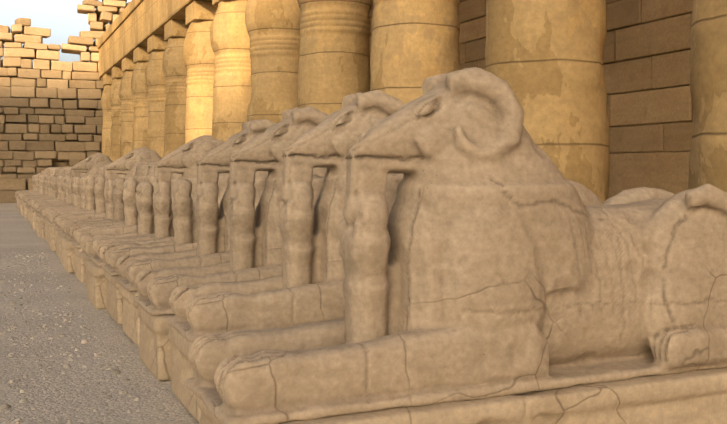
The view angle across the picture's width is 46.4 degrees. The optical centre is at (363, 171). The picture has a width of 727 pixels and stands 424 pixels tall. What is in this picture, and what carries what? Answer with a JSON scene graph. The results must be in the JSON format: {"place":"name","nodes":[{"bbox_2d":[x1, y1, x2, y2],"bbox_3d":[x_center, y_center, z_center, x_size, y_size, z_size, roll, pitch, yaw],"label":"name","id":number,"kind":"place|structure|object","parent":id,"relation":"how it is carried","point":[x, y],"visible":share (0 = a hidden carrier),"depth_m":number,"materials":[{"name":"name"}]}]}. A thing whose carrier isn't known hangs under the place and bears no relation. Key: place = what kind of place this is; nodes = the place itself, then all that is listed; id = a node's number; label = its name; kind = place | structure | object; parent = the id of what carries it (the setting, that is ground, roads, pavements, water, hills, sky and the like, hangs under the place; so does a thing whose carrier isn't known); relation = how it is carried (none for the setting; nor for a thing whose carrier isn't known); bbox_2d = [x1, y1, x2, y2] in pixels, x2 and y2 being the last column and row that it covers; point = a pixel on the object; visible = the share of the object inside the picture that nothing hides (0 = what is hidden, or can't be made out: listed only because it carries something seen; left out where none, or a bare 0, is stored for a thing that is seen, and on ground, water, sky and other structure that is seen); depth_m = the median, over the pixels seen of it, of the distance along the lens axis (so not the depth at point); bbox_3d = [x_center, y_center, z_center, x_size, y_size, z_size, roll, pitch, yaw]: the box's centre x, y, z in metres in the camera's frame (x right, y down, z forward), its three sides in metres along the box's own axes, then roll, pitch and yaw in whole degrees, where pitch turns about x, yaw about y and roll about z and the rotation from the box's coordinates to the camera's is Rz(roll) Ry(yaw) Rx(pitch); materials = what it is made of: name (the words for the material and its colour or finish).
{"place":"outdoors","nodes":[
{"label":"outdoors","id":0,"kind":"place"},
{"bbox_2d":[15,171,43,196],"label":"sphinx","id":1,"kind":"object","parent":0,"point":[33,182],"visible":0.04,"depth_m":37.90,"materials":[{"name":"stone"}]},
{"bbox_2d":[17,168,46,197],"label":"sphinx","id":2,"kind":"object","parent":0,"point":[35,180],"visible":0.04,"depth_m":36.77,"materials":[{"name":"stone"}]},
{"bbox_2d":[18,168,47,196],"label":"sphinx","id":3,"kind":"object","parent":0,"point":[32,190],"visible":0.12,"depth_m":35.68,"materials":[{"name":"stone"}]},
{"bbox_2d":[18,167,57,198],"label":"sphinx","id":4,"kind":"object","parent":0,"point":[39,175],"visible":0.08,"depth_m":34.43,"materials":[{"name":"stone"}]},
{"bbox_2d":[22,169,55,202],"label":"sphinx","id":5,"kind":"object","parent":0,"point":[38,194],"visible":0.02,"depth_m":31.11,"materials":[{"name":"stone"}]},
{"bbox_2d":[25,170,61,204],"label":"sphinx","id":6,"kind":"object","parent":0,"point":[48,187],"visible":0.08,"depth_m":28.80,"materials":[{"name":"stone"}]},
{"bbox_2d":[26,170,69,208],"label":"sphinx","id":7,"kind":"object","parent":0,"point":[54,187],"visible":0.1,"depth_m":26.46,"materials":[{"name":"stone"}]},
{"bbox_2d":[25,167,70,206],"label":"sphinx","id":8,"kind":"object","parent":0,"point":[62,173],"visible":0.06,"depth_m":27.63,"materials":[{"name":"stone"}]},
{"bbox_2d":[30,169,70,209],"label":"sphinx","id":9,"kind":"object","parent":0,"point":[58,192],"visible":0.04,"depth_m":25.32,"materials":[{"name":"stone"}]},
{"bbox_2d":[34,172,81,214],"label":"sphinx","id":10,"kind":"object","parent":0,"point":[65,183],"visible":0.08,"depth_m":23.06,"materials":[{"name":"stone"}]},
{"bbox_2d":[0,0,131,62],"label":"sky","id":11,"kind":"structure","parent":0,"point":[62,17],"materials":[{"name":"white"}]},
{"bbox_2d":[0,203,198,423],"bbox_3d":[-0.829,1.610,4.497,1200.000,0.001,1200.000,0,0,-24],"label":"ground","id":12,"kind":"structure","parent":0,"point":[161,401],"depth_m":7.41,"materials":[{"name":"grey gravel"}]},
{"bbox_2d":[0,178,32,202],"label":"loose blocks","id":13,"kind":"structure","parent":12,"relation":"on","point":[9,187],"depth_m":43.30,"materials":[{"name":"beige stone"}]},
{"bbox_2d":[19,201,22,214],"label":"plinth","id":14,"kind":"structure","parent":12,"relation":"on","point":[21,208],"depth_m":31.57,"materials":[{"name":"stone"}]},
{"bbox_2d":[19,168,56,200],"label":"sphinx","id":15,"kind":"object","parent":14,"relation":"on","point":[41,177],"visible":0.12,"depth_m":32.16,"materials":[{"name":"stone"}]},
{"bbox_2d":[23,203,26,217],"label":"plinth","id":16,"kind":"structure","parent":12,"relation":"on","point":[24,211],"depth_m":29.31,"materials":[{"name":"stone"}]},
{"bbox_2d":[23,167,63,202],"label":"sphinx","id":17,"kind":"object","parent":16,"relation":"on","point":[57,171],"visible":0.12,"depth_m":29.89,"materials":[{"name":"stone"}]},
{"bbox_2d":[31,211,35,228],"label":"plinth","id":18,"kind":"structure","parent":12,"relation":"on","point":[33,222],"depth_m":23.60,"materials":[{"name":"stone"}]},
{"bbox_2d":[33,176,65,211],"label":"sphinx","id":19,"kind":"object","parent":18,"relation":"on","point":[62,191],"visible":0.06,"depth_m":24.21,"materials":[{"name":"stone"}]},
{"bbox_2d":[34,215,38,234],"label":"plinth","id":20,"kind":"structure","parent":12,"relation":"on","point":[37,223],"depth_m":21.28,"materials":[{"name":"stone"}]},
{"bbox_2d":[37,173,85,215],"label":"sphinx","id":21,"kind":"object","parent":20,"relation":"on","point":[69,190],"depth_m":21.95,"materials":[{"name":"stone"}]},
{"bbox_2d":[38,217,44,238],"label":"plinth","id":22,"kind":"structure","parent":12,"relation":"on","point":[41,229],"depth_m":20.18,"materials":[{"name":"stone"}]},
{"bbox_2d":[39,153,112,216],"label":"sphinx","id":23,"kind":"object","parent":22,"relation":"on","point":[96,160],"visible":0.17,"depth_m":20.84,"materials":[{"name":"stone"}]},
{"bbox_2d":[44,220,46,240],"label":"plinth","id":24,"kind":"structure","parent":12,"relation":"on","point":[45,230],"depth_m":19.46,"materials":[{"name":"stone"}]},
{"bbox_2d":[40,168,96,219],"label":"sphinx","id":25,"kind":"object","parent":24,"relation":"on","point":[76,189],"visible":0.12,"depth_m":19.61,"materials":[{"name":"stone"}]},
{"bbox_2d":[46,222,49,245],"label":"plinth","id":26,"kind":"structure","parent":12,"relation":"on","point":[48,235],"depth_m":18.27,"materials":[{"name":"stone"}]},
{"bbox_2d":[45,165,104,222],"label":"sphinx","id":27,"kind":"object","parent":26,"relation":"on","point":[100,168],"visible":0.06,"depth_m":18.48,"materials":[{"name":"stone"}]},
{"bbox_2d":[0,65,101,173],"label":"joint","id":28,"kind":"object","parent":12,"relation":"on","point":[56,162],"visible":0.05,"depth_m":45.54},
{"bbox_2d":[49,226,55,250],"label":"plinth","id":29,"kind":"structure","parent":12,"relation":"on","point":[52,240],"depth_m":16.73,"materials":[{"name":"stone"}]},
{"bbox_2d":[48,163,110,225],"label":"sphinx","id":30,"kind":"object","parent":29,"relation":"on","point":[90,193],"visible":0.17,"depth_m":17.28,"materials":[{"name":"stone"}]},
{"bbox_2d":[54,229,62,256],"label":"plinth","id":31,"kind":"structure","parent":12,"relation":"on","point":[58,243],"depth_m":15.73,"materials":[{"name":"stone"}]},
{"bbox_2d":[53,174,124,229],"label":"sphinx","id":32,"kind":"object","parent":31,"relation":"on","point":[99,212],"visible":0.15,"depth_m":16.19,"materials":[{"name":"stone"}]},
{"bbox_2d":[58,235,62,263],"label":"plinth","id":33,"kind":"structure","parent":12,"relation":"on","point":[60,237],"depth_m":14.87,"materials":[{"name":"stone"}]},
{"bbox_2d":[60,147,161,237],"bbox_3d":[-3.618,0.355,15.520,3.600,1.593,0.942,0,0,-23],"label":"sphinx","id":34,"kind":"object","parent":33,"relation":"on","point":[126,164],"visible":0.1,"depth_m":15.11,"materials":[{"name":"stone"}]},
{"bbox_2d":[0,0,129,189],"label":"brick wall","id":35,"kind":"structure","parent":12,"relation":"on","point":[83,85],"depth_m":45.07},
{"bbox_2d":[62,238,74,272],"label":"plinth","id":36,"kind":"structure","parent":12,"relation":"on","point":[68,257],"depth_m":13.31,"materials":[{"name":"stone"}]},
{"bbox_2d":[65,162,155,240],"bbox_3d":[-3.151,0.482,14.393,3.576,1.268,0.941,0,0,-24],"label":"sphinx","id":37,"kind":"object","parent":36,"relation":"on","point":[142,168],"visible":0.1,"depth_m":13.91,"materials":[{"name":"stone"}]},
{"bbox_2d":[0,250,157,423],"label":"pebbles","id":38,"kind":"object","parent":12,"relation":"on","point":[115,371],"visible":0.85,"depth_m":7.59,"materials":[{"name":"stone"}]},
{"bbox_2d":[74,247,85,282],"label":"plinth","id":39,"kind":"structure","parent":12,"relation":"on","point":[80,270],"depth_m":12.27,"materials":[{"name":"stone"}]},
{"bbox_2d":[72,166,154,247],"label":"sphinx","id":40,"kind":"object","parent":39,"relation":"on","point":[131,214],"visible":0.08,"depth_m":12.77,"materials":[{"name":"stone"}]},
{"bbox_2d":[83,259,90,289],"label":"plinth","id":41,"kind":"structure","parent":12,"relation":"on","point":[87,276],"depth_m":11.58,"materials":[{"name":"stone"}]},
{"bbox_2d":[79,173,181,259],"bbox_3d":[-2.128,0.523,12.097,3.611,1.297,0.950,0,0,-23],"label":"sphinx","id":42,"kind":"object","parent":41,"relation":"on","point":[144,204],"visible":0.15,"depth_m":11.61,"materials":[{"name":"stone"}]},
{"bbox_2d":[86,260,107,309],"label":"plinth","id":43,"kind":"structure","parent":12,"relation":"on","point":[97,289],"depth_m":9.87,"materials":[{"name":"stone"}]},
{"bbox_2d":[91,135,223,265],"bbox_3d":[-1.641,0.330,10.945,3.511,1.587,0.918,0,0,-23],"label":"sphinx","id":44,"kind":"object","parent":43,"relation":"on","point":[183,159],"visible":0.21,"depth_m":10.52,"materials":[{"name":"stone"}]},
{"bbox_2d":[104,271,122,323],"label":"plinth","id":45,"kind":"structure","parent":12,"relation":"on","point":[114,303],"depth_m":8.91,"materials":[{"name":"stone"}]},
{"bbox_2d":[102,173,229,275],"bbox_3d":[-1.138,0.491,9.825,3.570,1.223,0.942,0,0,-23],"label":"sphinx","id":46,"kind":"object","parent":45,"relation":"on","point":[184,226],"visible":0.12,"depth_m":9.34,"materials":[{"name":"stone"}]},
{"bbox_2d":[119,284,139,345],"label":"plinth","id":47,"kind":"structure","parent":12,"relation":"on","point":[131,323],"depth_m":7.86,"materials":[{"name":"stone"}]},
{"bbox_2d":[115,119,275,291],"bbox_3d":[-0.670,0.285,8.675,3.522,1.622,0.921,0,0,-25],"label":"sphinx","id":48,"kind":"object","parent":47,"relation":"on","point":[212,233],"visible":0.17,"depth_m":8.21,"materials":[{"name":"stone"}]},
{"bbox_2d":[137,304,174,380],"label":"plinth","id":49,"kind":"structure","parent":12,"relation":"on","point":[155,348],"depth_m":6.48,"materials":[{"name":"stone"}]},
{"bbox_2d":[133,106,327,315],"bbox_3d":[-0.150,0.277,7.533,3.577,1.679,0.935,0,0,-24],"label":"sphinx","id":50,"kind":"object","parent":49,"relation":"on","point":[255,240],"visible":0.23,"depth_m":7.07,"materials":[{"name":"stone"}]},
{"bbox_2d":[168,325,201,420],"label":"plinth","id":51,"kind":"structure","parent":12,"relation":"on","point":[182,372],"depth_m":5.71,"materials":[{"name":"stone"}]},
{"bbox_2d":[167,90,602,341],"bbox_3d":[0.413,0.254,6.381,3.598,1.689,0.941,0,0,-24],"label":"sphinx","id":52,"kind":"object","parent":51,"relation":"on","point":[305,287],"visible":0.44,"depth_m":5.91,"materials":[{"name":"stone"}]},
{"bbox_2d":[196,367,726,423],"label":"plinth","id":53,"kind":"structure","parent":12,"relation":"on","point":[695,397],"depth_m":4.87,"materials":[{"name":"stone"}]},
{"bbox_2d":[185,67,726,423],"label":"sphinx","id":54,"kind":"object","parent":53,"relation":"on","point":[490,255],"visible":1,"depth_m":4.84,"materials":[{"name":"stone"}]},
{"bbox_2d":[480,30,692,153],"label":"back wall","id":55,"kind":"structure","parent":12,"relation":"on","point":[641,91],"depth_m":13.45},
{"bbox_2d":[608,152,689,197],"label":"stone block","id":56,"kind":"structure","parent":12,"relation":"on","point":[667,171],"depth_m":13.24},
{"bbox_2d":[368,0,693,153],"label":"wall masonry","id":57,"kind":"object","parent":56,"relation":"on","point":[649,28],"visible":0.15,"depth_m":13.41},
{"bbox_2d":[100,84,111,157],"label":"column","id":58,"kind":"structure","parent":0,"point":[107,121],"depth_m":44.28,"materials":[{"name":"stone"}]},
{"bbox_2d":[103,73,112,85],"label":"abacus","id":59,"kind":"object","parent":58,"relation":"on","point":[107,79],"visible":0.42,"depth_m":44.19,"materials":[{"name":"stone"}]},
{"bbox_2d":[97,37,103,77],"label":"architrave","id":60,"kind":"object","parent":59,"relation":"on","point":[100,52],"visible":0.08,"depth_m":45.25,"materials":[{"name":"stone"}]},
{"bbox_2d":[109,78,121,161],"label":"column","id":61,"kind":"structure","parent":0,"point":[116,115],"depth_m":41.14,"materials":[{"name":"stone"}]},
{"bbox_2d":[112,66,123,79],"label":"abacus","id":62,"kind":"object","parent":61,"relation":"on","point":[117,72],"visible":0.44,"depth_m":41.06,"materials":[{"name":"stone"}]},
{"bbox_2d":[101,27,112,73],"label":"architrave","id":63,"kind":"object","parent":62,"relation":"on","point":[106,39],"visible":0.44,"depth_m":42.85,"materials":[{"name":"stone"}]},
{"bbox_2d":[119,70,134,157],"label":"column","id":64,"kind":"structure","parent":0,"point":[126,96],"depth_m":38.01,"materials":[{"name":"stone"}]},
{"bbox_2d":[122,57,135,71],"bbox_3d":[-10.299,-4.825,38.642,1.240,0.570,1.240,0,0,-24],"label":"abacus","id":65,"kind":"object","parent":64,"relation":"on","point":[128,63],"visible":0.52,"depth_m":37.92,"materials":[{"name":"stone"}]},
{"bbox_2d":[110,15,123,66],"bbox_3d":[-10.995,-6.110,40.209,1.560,2.000,3.410,0,0,-24],"label":"architrave","id":66,"kind":"object","parent":65,"relation":"on","point":[116,32],"visible":0.33,"depth_m":39.84,"materials":[{"name":"stone"}]},
{"bbox_2d":[131,61,148,150],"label":"column","id":67,"kind":"structure","parent":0,"point":[139,88],"depth_m":34.86,"materials":[{"name":"stone"}]},
{"bbox_2d":[133,47,149,63],"bbox_3d":[-8.907,-4.825,35.507,1.240,0.570,1.240,0,0,-24],"label":"abacus","id":68,"kind":"object","parent":67,"relation":"on","point":[140,54],"visible":0.38,"depth_m":34.81,"materials":[{"name":"stone"}]},
{"bbox_2d":[120,1,135,57],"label":"architrave","id":69,"kind":"object","parent":68,"relation":"on","point":[127,20],"visible":0.38,"depth_m":36.75,"materials":[{"name":"stone"}]},
{"bbox_2d":[145,50,166,157],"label":"column","id":70,"kind":"structure","parent":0,"point":[155,80],"depth_m":31.71,"materials":[{"name":"stone"}]},
{"bbox_2d":[147,34,167,53],"bbox_3d":[-7.515,-4.825,32.372,1.240,0.570,1.240,0,0,-24],"label":"abacus","id":71,"kind":"object","parent":70,"relation":"on","point":[155,42],"visible":0.44,"depth_m":31.68,"materials":[{"name":"stone"}]},
{"bbox_2d":[132,0,149,47],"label":"architrave","id":72,"kind":"object","parent":71,"relation":"on","point":[140,10],"visible":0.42,"depth_m":33.64,"materials":[{"name":"stone"}]},
{"bbox_2d":[162,37,187,156],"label":"column","id":73,"kind":"structure","parent":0,"point":[174,70],"depth_m":28.57,"materials":[{"name":"stone"}]},
{"bbox_2d":[164,19,188,40],"bbox_3d":[-6.123,-4.825,29.237,1.240,0.570,1.240,0,0,-24],"label":"abacus","id":74,"kind":"object","parent":73,"relation":"on","point":[175,28],"visible":0.5,"depth_m":28.57,"materials":[{"name":"stone"}]},
{"bbox_2d":[148,0,166,35],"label":"architrave","id":75,"kind":"object","parent":74,"relation":"on","point":[157,22],"visible":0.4,"depth_m":30.65,"materials":[{"name":"stone"}]},
{"bbox_2d":[183,20,214,143],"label":"column","id":76,"kind":"structure","parent":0,"point":[199,57],"depth_m":25.43,"materials":[{"name":"stone"}]},
{"bbox_2d":[186,0,217,25],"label":"abacus","id":77,"kind":"object","parent":76,"relation":"on","point":[197,10],"visible":0.5,"depth_m":25.45,"materials":[{"name":"stone"}]},
{"bbox_2d":[166,0,189,21],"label":"architrave","id":78,"kind":"object","parent":77,"relation":"on","point":[175,9],"visible":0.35,"depth_m":27.69,"materials":[{"name":"stone"}]},
{"bbox_2d":[210,0,251,141],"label":"column","id":79,"kind":"structure","parent":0,"point":[230,45],"depth_m":22.30,"materials":[{"name":"stone"}]},
{"bbox_2d":[212,0,222,5],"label":"abacus","id":80,"kind":"object","parent":79,"relation":"on","point":[215,2],"visible":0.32,"depth_m":23.03,"materials":[{"name":"stone"}]},
{"bbox_2d":[187,0,211,2],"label":"architrave","id":81,"kind":"object","parent":80,"relation":"on","point":[189,1],"visible":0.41,"depth_m":25.39,"materials":[{"name":"stone"}]},
{"bbox_2d":[245,0,300,123],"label":"column","id":82,"kind":"structure","parent":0,"point":[272,27],"depth_m":19.16,"materials":[{"name":"stone"}]},
{"bbox_2d":[297,0,372,114],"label":"column","id":83,"kind":"structure","parent":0,"point":[334,63],"depth_m":16.07,"materials":[{"name":"stone"}]},
{"bbox_2d":[370,0,460,103],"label":"column","id":84,"kind":"structure","parent":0,"point":[414,44],"depth_m":12.94,"materials":[{"name":"stone"}]},
{"bbox_2d":[485,0,609,202],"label":"column","id":85,"kind":"structure","parent":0,"point":[544,59],"depth_m":9.77,"materials":[{"name":"stone"}]},
{"bbox_2d":[688,0,726,191],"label":"column","id":86,"kind":"structure","parent":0,"point":[708,89],"depth_m":7.10,"materials":[{"name":"stone"}]}
]}

